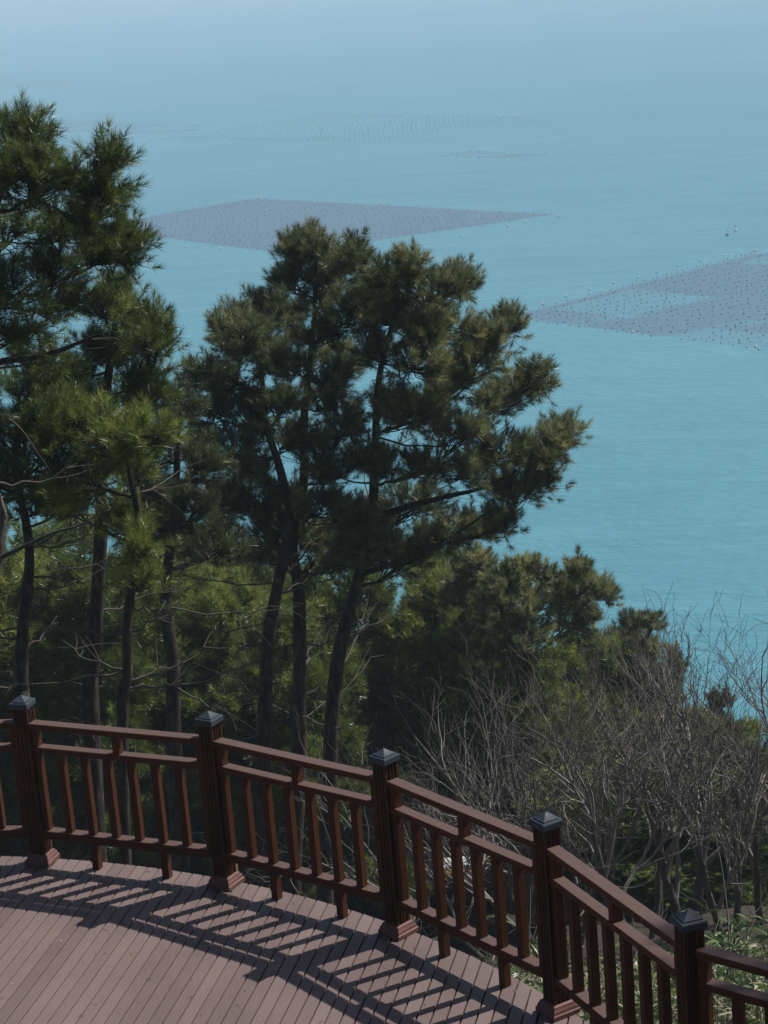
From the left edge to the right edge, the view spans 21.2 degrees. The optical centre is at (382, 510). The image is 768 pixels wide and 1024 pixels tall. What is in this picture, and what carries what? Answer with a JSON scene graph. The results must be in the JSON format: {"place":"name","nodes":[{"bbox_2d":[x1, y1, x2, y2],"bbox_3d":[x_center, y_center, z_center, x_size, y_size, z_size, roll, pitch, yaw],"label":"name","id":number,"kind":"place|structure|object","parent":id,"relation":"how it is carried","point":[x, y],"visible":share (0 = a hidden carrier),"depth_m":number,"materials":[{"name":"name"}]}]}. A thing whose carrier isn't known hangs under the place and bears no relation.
{"place":"outdoors","nodes":[
{"label":"outdoors","id":0,"kind":"place"},
{"bbox_2d":[347,894,383,909],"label":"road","id":1,"kind":"structure","parent":0,"point":[351,903],"depth_m":49.66,"materials":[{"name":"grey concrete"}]},
{"bbox_2d":[0,0,767,744],"bbox_3d":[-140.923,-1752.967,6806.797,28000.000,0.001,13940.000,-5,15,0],"label":"sea","id":2,"kind":"structure","parent":0,"point":[630,148],"depth_m":592.62,"materials":[{"name":"liquid"}]},
{"bbox_2d":[150,113,526,146],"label":"seaweed farm","id":3,"kind":"object","parent":2,"relation":"on","point":[345,127],"visible":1,"depth_m":830.79},
{"bbox_2d":[136,197,560,250],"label":"seaweed farm","id":4,"kind":"object","parent":2,"relation":"on","point":[330,228],"visible":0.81,"depth_m":543.56},
{"bbox_2d":[519,249,767,349],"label":"seaweed farm","id":5,"kind":"object","parent":2,"relation":"on","point":[632,331],"visible":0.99,"depth_m":380.74},
{"bbox_2d":[1,830,767,1021],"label":"fallen twigs","id":6,"kind":"object","parent":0,"point":[727,923],"depth_m":20.50,"materials":[{"name":"brown wood"}]},
{"bbox_2d":[348,905,767,1023],"bbox_3d":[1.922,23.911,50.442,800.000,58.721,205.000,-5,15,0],"label":"hillside","id":7,"kind":"structure","parent":0,"point":[512,939],"depth_m":33.74,"materials":[{"name":"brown plant"}]},
{"bbox_2d":[0,344,94,581],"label":"pine tree","id":8,"kind":"object","parent":7,"relation":"on","point":[3,523],"visible":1,"depth_m":18.04,"materials":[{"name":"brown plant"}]},
{"bbox_2d":[0,519,119,756],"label":"pine tree","id":9,"kind":"object","parent":7,"relation":"on","point":[40,532],"depth_m":43.14,"materials":[{"name":"green plant"}]},
{"bbox_2d":[0,319,147,857],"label":"pine tree","id":10,"kind":"object","parent":7,"relation":"on","point":[66,373],"visible":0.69,"depth_m":22.88,"materials":[{"name":"green plant"}]},
{"bbox_2d":[0,515,156,858],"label":"pine tree","id":11,"kind":"object","parent":7,"relation":"on","point":[11,583],"visible":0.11,"depth_m":39.29,"materials":[{"name":"green plant"}]},
{"bbox_2d":[0,87,167,395],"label":"pine tree","id":12,"kind":"object","parent":7,"relation":"on","point":[121,239],"visible":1,"depth_m":20.54,"materials":[{"name":"green plant"}]},
{"bbox_2d":[5,265,219,862],"bbox_3d":[-3.127,2.184,25.341,3.040,10.473,2.806,-5,15,0],"label":"pine tree","id":13,"kind":"object","parent":7,"relation":"on","point":[145,338],"visible":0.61,"depth_m":24.32,"materials":[{"name":"green plant"}]},
{"bbox_2d":[0,384,226,865],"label":"pine tree","id":14,"kind":"object","parent":7,"relation":"on","point":[89,427],"visible":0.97,"depth_m":22.60,"materials":[{"name":"green plant"}]},
{"bbox_2d":[0,539,241,875],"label":"pine tree","id":15,"kind":"object","parent":7,"relation":"on","point":[43,658],"visible":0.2,"depth_m":38.00,"materials":[{"name":"green plant"}]},
{"bbox_2d":[30,482,243,589],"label":"pine tree","id":16,"kind":"object","parent":7,"relation":"on","point":[85,528],"visible":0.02,"depth_m":48.40,"materials":[{"name":"green plant"}]},
{"bbox_2d":[10,374,327,873],"bbox_3d":[-2.781,2.587,28.524,4.176,9.270,3.539,8,20,39],"label":"pine tree","id":17,"kind":"object","parent":7,"relation":"on","point":[191,541],"visible":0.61,"depth_m":27.82,"materials":[{"name":"green plant"}]},
{"bbox_2d":[75,562,286,875],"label":"pine tree","id":18,"kind":"object","parent":7,"relation":"on","point":[195,639],"visible":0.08,"depth_m":39.33,"materials":[{"name":"green plant"}]},
{"bbox_2d":[150,523,269,622],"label":"pine tree","id":19,"kind":"object","parent":7,"relation":"on","point":[244,570],"visible":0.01,"depth_m":49.66,"materials":[{"name":"green plant"}]},
{"bbox_2d":[147,555,277,647],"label":"pine tree","id":20,"kind":"object","parent":7,"relation":"on","point":[202,573],"visible":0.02,"depth_m":42.52,"materials":[{"name":"green plant"}]},
{"bbox_2d":[215,537,290,598],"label":"pine tree","id":21,"kind":"object","parent":7,"relation":"on","point":[259,576],"depth_m":49.97,"materials":[{"name":"green plant"}]},
{"bbox_2d":[149,569,376,908],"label":"pine tree","id":22,"kind":"object","parent":7,"relation":"on","point":[245,595],"visible":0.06,"depth_m":39.97,"materials":[{"name":"green plant"}]},
{"bbox_2d":[157,281,385,887],"bbox_3d":[-1.859,2.115,30.800,3.515,10.906,2.906,-10,16,-19],"label":"pine tree","id":23,"kind":"object","parent":7,"relation":"on","point":[238,332],"visible":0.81,"depth_m":29.97,"materials":[{"name":"green plant"}]},
{"bbox_2d":[0,856,588,1023],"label":"wooden deck","id":24,"kind":"structure","parent":7,"relation":"on","point":[218,941],"depth_m":12.80,"materials":[{"name":"brown wood"}]},
{"bbox_2d":[0,695,767,1023],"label":"deck railing","id":25,"kind":"object","parent":24,"relation":"on","point":[688,967],"visible":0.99,"depth_m":12.70,"materials":[{"name":"brown wood"}]},
{"bbox_2d":[240,573,361,909],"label":"pine tree","id":26,"kind":"object","parent":7,"relation":"on","point":[270,588],"visible":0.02,"depth_m":46.60,"materials":[{"name":"green plant"}]},
{"bbox_2d":[188,599,433,911],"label":"pine tree","id":27,"kind":"object","parent":7,"relation":"on","point":[317,671],"visible":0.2,"depth_m":37.41,"materials":[{"name":"green plant"}]},
{"bbox_2d":[210,212,424,895],"bbox_3d":[-0.706,1.633,31.417,3.579,12.194,3.062,-13,17,-29],"label":"pine tree","id":28,"kind":"object","parent":7,"relation":"on","point":[325,265],"visible":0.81,"depth_m":30.37,"materials":[{"name":"green plant"}]},
{"bbox_2d":[255,554,449,915],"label":"pine tree","id":29,"kind":"object","parent":7,"relation":"on","point":[337,599],"visible":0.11,"depth_m":41.70,"materials":[{"name":"green plant"}]},
{"bbox_2d":[201,235,595,905],"bbox_3d":[0.218,1.580,31.512,6.597,11.823,3.584,-5,15,0],"label":"pine tree","id":30,"kind":"object","parent":7,"relation":"on","point":[407,279],"visible":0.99,"depth_m":30.08,"materials":[{"name":"green plant"}]},
{"bbox_2d":[208,615,642,976],"bbox_3d":[0.609,4.421,29.045,6.648,6.001,3.374,-9,16,-17],"label":"bare tree","id":31,"kind":"object","parent":7,"relation":"on","point":[470,948],"visible":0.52,"depth_m":29.04,"materials":[{"name":"grey plant"}]},
{"bbox_2d":[208,851,645,925],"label":"guardrail","id":32,"kind":"object","parent":7,"relation":"on","point":[431,881],"depth_m":40.16,"materials":[{"name":"metal"}]},
{"bbox_2d":[365,576,493,852],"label":"pine tree","id":33,"kind":"object","parent":7,"relation":"on","point":[420,619],"visible":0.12,"depth_m":41.47,"materials":[{"name":"green plant"}]},
{"bbox_2d":[343,554,539,906],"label":"pine tree","id":34,"kind":"object","parent":7,"relation":"on","point":[436,573],"visible":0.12,"depth_m":41.62,"materials":[{"name":"green plant"}]},
{"bbox_2d":[360,739,526,959],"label":"bare tree","id":35,"kind":"object","parent":7,"relation":"on","point":[470,882],"visible":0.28,"depth_m":33.45,"materials":[{"name":"grey plant"}]},
{"bbox_2d":[383,542,518,616],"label":"pine tree","id":36,"kind":"object","parent":7,"relation":"on","point":[442,557],"depth_m":48.41,"materials":[{"name":"green plant"}]},
{"bbox_2d":[376,617,558,911],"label":"pine tree","id":37,"kind":"object","parent":7,"relation":"on","point":[433,645],"visible":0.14,"depth_m":40.54,"materials":[{"name":"green plant"}]},
{"bbox_2d":[486,898,509,911],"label":"pine tree","id":38,"kind":"object","parent":7,"relation":"on","point":[487,907],"depth_m":43.46,"materials":[{"name":"green plant"}]},
{"bbox_2d":[407,622,599,925],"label":"bare tree","id":39,"kind":"object","parent":7,"relation":"on","point":[524,850],"visible":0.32,"depth_m":35.06,"materials":[{"name":"grey plant"}]},
{"bbox_2d":[442,623,596,897],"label":"pine tree","id":40,"kind":"object","parent":7,"relation":"on","point":[526,667],"visible":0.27,"depth_m":38.97,"materials":[{"name":"green plant"}]},
{"bbox_2d":[429,540,626,893],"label":"pine tree","id":41,"kind":"object","parent":7,"relation":"on","point":[562,593],"visible":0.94,"depth_m":39.48,"materials":[{"name":"green plant"}]},
{"bbox_2d":[363,637,742,965],"bbox_3d":[2.190,4.587,30.053,5.688,5.711,4.598,9,20,41],"label":"bare tree","id":42,"kind":"object","parent":7,"relation":"on","point":[509,889],"visible":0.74,"depth_m":29.74,"materials":[{"name":"grey plant"}]},
{"bbox_2d":[486,764,654,930],"bbox_3d":[3.679,5.921,36.924,3.908,3.000,3.433,-8,15,-13],"label":"shrub","id":43,"kind":"object","parent":7,"relation":"on","point":[513,842],"visible":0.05,"depth_m":36.31,"materials":[{"name":"green plant"}]},
{"bbox_2d":[539,643,614,791],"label":"pine tree","id":44,"kind":"object","parent":7,"relation":"on","point":[576,662],"visible":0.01,"depth_m":43.51,"materials":[{"name":"green plant"}]},
{"bbox_2d":[541,616,638,781],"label":"pine tree","id":45,"kind":"object","parent":7,"relation":"on","point":[572,649],"visible":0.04,"depth_m":44.29,"materials":[{"name":"green plant"}]},
{"bbox_2d":[484,644,731,969],"bbox_3d":[3.189,3.908,28.127,3.517,5.668,3.980,-5,15,0],"label":"bare tree","id":46,"kind":"object","parent":7,"relation":"on","point":[597,854],"visible":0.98,"depth_m":28.01,"materials":[{"name":"grey plant"}]},
{"bbox_2d":[506,592,711,860],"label":"bare tree","id":47,"kind":"object","parent":7,"relation":"on","point":[615,795],"visible":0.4,"depth_m":35.33,"materials":[{"name":"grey plant"}]},
{"bbox_2d":[464,582,766,947],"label":"bare tree","id":48,"kind":"object","parent":7,"relation":"on","point":[658,897],"visible":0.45,"depth_m":31.12,"materials":[{"name":"grey plant"}]},
{"bbox_2d":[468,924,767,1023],"bbox_3d":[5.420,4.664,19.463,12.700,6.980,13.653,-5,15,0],"label":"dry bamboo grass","id":49,"kind":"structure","parent":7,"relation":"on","point":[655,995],"depth_m":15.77,"materials":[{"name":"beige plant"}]},
{"bbox_2d":[474,899,767,1023],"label":"bamboo grass","id":50,"kind":"structure","parent":7,"relation":"on","point":[722,973],"depth_m":15.74,"materials":[{"name":"green plant"}]},
{"bbox_2d":[585,653,675,751],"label":"pine tree","id":51,"kind":"object","parent":7,"relation":"on","point":[618,676],"visible":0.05,"depth_m":45.26,"materials":[{"name":"green plant"}]},
{"bbox_2d":[596,605,691,710],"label":"pine tree","id":52,"kind":"object","parent":7,"relation":"on","point":[634,618],"visible":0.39,"depth_m":44.87,"materials":[{"name":"green plant"}]},
{"bbox_2d":[562,759,731,923],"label":"pine tree","id":53,"kind":"object","parent":7,"relation":"on","point":[644,875],"visible":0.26,"depth_m":35.19,"materials":[{"name":"green plant"}]},
{"bbox_2d":[589,701,718,901],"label":"pine tree","id":54,"kind":"object","parent":7,"relation":"on","point":[638,714],"visible":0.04,"depth_m":39.61,"materials":[{"name":"green plant"}]},
{"bbox_2d":[557,569,767,915],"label":"bare tree","id":55,"kind":"object","parent":7,"relation":"on","point":[671,891],"visible":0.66,"depth_m":30.51,"materials":[{"name":"grey plant"}]},
{"bbox_2d":[597,592,767,949],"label":"bare tree","id":56,"kind":"object","parent":7,"relation":"on","point":[734,873],"visible":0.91,"depth_m":29.18,"materials":[{"name":"grey plant"}]},
{"bbox_2d":[667,680,728,770],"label":"pine tree","id":57,"kind":"object","parent":7,"relation":"on","point":[707,712],"depth_m":46.86,"materials":[{"name":"green plant"}]},
{"bbox_2d":[630,588,767,924],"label":"bare tree","id":58,"kind":"object","parent":7,"relation":"on","point":[755,865],"visible":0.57,"depth_m":31.11,"materials":[{"name":"grey plant"}]},
{"bbox_2d":[632,767,767,917],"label":"shrub","id":59,"kind":"object","parent":7,"relation":"on","point":[747,890],"visible":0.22,"depth_m":35.22,"materials":[{"name":"green plant"}]},
{"bbox_2d":[643,782,767,913],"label":"pine tree","id":60,"kind":"object","parent":7,"relation":"on","point":[730,882],"depth_m":38.53,"materials":[{"name":"green plant"}]},
{"bbox_2d":[699,682,738,761],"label":"pine tree","id":61,"kind":"object","parent":7,"relation":"on","point":[717,701],"visible":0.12,"depth_m":47.78,"materials":[{"name":"green plant"}]},
{"bbox_2d":[706,714,767,775],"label":"pine tree","id":62,"kind":"object","parent":7,"relation":"on","point":[748,730],"visible":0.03,"depth_m":47.13,"materials":[{"name":"green plant"}]},
{"bbox_2d":[716,767,766,893],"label":"pine tree","id":63,"kind":"object","parent":7,"relation":"on","point":[756,781],"depth_m":43.47,"materials":[{"name":"green plant"}]}
]}

